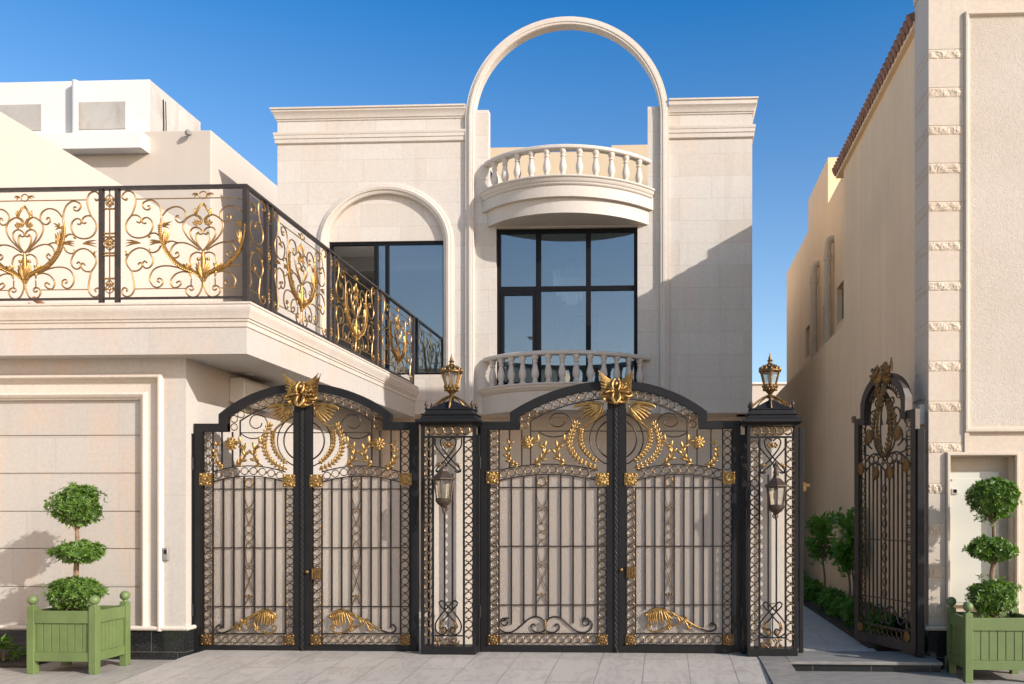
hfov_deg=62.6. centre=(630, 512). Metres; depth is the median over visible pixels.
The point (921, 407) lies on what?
junction box
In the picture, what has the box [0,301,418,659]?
terrace wing
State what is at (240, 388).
wall
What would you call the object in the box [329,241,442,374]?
sliding window
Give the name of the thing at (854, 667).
entrance steps
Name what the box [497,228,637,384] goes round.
balcony window
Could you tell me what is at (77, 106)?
white rooftop block
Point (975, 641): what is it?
planter box
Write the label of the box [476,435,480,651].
gate post
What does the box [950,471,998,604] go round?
door
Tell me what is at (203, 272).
terrace railing
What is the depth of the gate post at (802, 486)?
9.39 m
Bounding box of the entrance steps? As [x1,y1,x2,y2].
[758,651,965,683]
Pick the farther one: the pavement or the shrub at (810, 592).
the shrub at (810, 592)
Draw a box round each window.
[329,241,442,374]
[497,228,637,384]
[842,287,843,318]
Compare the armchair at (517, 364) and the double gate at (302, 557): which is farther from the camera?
the armchair at (517, 364)
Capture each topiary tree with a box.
[41,482,109,610]
[961,476,1022,617]
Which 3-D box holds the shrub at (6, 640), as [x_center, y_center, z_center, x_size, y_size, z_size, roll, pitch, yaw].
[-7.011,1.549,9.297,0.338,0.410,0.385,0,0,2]
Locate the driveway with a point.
(291, 667)
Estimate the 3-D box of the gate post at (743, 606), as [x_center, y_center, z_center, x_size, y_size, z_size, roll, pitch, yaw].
[1.280,0.361,9.456,0.076,2.478,0.170,0,0,2]
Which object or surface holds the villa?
on the courtyard paving
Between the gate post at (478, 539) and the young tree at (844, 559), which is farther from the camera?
the young tree at (844, 559)
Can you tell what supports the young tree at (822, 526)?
on the planting bed
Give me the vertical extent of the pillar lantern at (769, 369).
0.640 m
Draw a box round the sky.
[0,0,914,381]
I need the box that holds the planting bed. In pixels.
[803,594,902,650]
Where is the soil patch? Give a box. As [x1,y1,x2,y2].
[0,656,47,667]
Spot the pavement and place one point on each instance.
(112, 671)
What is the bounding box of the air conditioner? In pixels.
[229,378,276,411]
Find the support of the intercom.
attached to the terrace wing
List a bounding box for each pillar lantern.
[432,354,470,407]
[752,354,790,407]
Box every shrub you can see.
[0,634,26,660]
[803,573,812,585]
[803,578,823,601]
[817,584,846,609]
[824,593,853,618]
[838,600,874,625]
[863,608,895,635]
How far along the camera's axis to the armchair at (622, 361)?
16.46 m
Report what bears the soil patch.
on the pavement
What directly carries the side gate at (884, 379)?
attached to the gate post at (920, 543)
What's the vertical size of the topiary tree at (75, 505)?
1.482 m
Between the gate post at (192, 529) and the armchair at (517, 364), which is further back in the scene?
the armchair at (517, 364)
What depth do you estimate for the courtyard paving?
12.11 m
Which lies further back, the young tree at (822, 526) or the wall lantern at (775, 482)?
the young tree at (822, 526)
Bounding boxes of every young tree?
[803,506,841,588]
[829,506,867,617]
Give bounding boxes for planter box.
[27,591,130,674]
[946,597,1023,682]
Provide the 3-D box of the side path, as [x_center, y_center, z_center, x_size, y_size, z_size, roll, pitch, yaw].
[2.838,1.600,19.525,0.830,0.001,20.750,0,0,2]
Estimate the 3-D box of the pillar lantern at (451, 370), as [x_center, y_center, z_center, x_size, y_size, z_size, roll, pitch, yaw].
[-2.047,-1.492,9.492,0.452,0.640,0.248,0,0,2]
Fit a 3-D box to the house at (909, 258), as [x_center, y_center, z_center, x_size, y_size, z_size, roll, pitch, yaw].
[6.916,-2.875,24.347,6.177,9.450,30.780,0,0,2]
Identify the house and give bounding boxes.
[36,129,276,314]
[752,382,786,407]
[772,0,1023,669]
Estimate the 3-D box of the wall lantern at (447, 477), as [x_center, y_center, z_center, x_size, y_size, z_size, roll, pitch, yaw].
[-2.074,-0.282,9.217,0.237,0.582,0.283,0,0,2]
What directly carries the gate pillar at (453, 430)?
on the driveway
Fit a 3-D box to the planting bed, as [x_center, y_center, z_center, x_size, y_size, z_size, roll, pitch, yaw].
[3.496,1.675,19.823,0.560,0.250,20.100,0,0,2]
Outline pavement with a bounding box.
[0,659,1023,683]
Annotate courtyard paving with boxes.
[419,595,804,650]
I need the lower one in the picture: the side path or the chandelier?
the side path
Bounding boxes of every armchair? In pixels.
[504,347,531,381]
[607,346,633,380]
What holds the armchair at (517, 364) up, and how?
in the villa
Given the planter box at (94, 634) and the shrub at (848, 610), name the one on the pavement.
the planter box at (94, 634)
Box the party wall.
[0,112,208,303]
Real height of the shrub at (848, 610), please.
0.492 m
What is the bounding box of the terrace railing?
[0,184,415,383]
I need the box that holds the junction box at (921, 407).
[912,397,924,425]
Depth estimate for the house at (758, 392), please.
41.77 m
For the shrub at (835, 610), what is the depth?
12.21 m
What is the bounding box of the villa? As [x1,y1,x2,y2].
[269,16,758,594]
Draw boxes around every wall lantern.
[431,461,455,512]
[764,461,787,519]
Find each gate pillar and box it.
[415,400,483,654]
[741,400,802,656]
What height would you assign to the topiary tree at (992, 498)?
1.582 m
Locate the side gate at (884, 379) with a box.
[851,357,919,653]
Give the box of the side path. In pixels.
[803,605,875,650]
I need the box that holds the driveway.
[114,649,770,683]
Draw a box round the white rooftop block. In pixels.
[0,79,200,132]
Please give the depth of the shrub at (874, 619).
10.45 m
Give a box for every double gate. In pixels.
[194,373,418,652]
[481,370,740,652]
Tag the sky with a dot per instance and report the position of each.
(812, 66)
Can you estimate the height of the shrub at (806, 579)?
0.531 m
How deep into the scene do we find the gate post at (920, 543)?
9.08 m
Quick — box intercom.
[162,548,168,560]
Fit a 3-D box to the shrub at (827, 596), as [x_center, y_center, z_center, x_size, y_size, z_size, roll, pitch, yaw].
[3.237,1.413,13.258,0.556,0.530,0.715,0,0,2]
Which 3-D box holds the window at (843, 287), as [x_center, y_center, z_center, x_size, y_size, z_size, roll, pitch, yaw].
[4.023,-3.910,15.483,0.049,0.700,0.630,0,0,2]
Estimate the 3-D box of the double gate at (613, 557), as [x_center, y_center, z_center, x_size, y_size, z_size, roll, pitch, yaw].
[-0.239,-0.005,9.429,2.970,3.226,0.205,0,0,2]
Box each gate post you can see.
[191,434,193,624]
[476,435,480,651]
[740,435,746,653]
[798,428,809,652]
[913,429,923,657]
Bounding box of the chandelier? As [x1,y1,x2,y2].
[553,258,585,305]
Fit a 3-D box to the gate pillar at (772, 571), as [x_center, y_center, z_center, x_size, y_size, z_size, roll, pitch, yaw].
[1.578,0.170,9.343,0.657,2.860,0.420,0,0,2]
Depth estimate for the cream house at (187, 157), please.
16.15 m

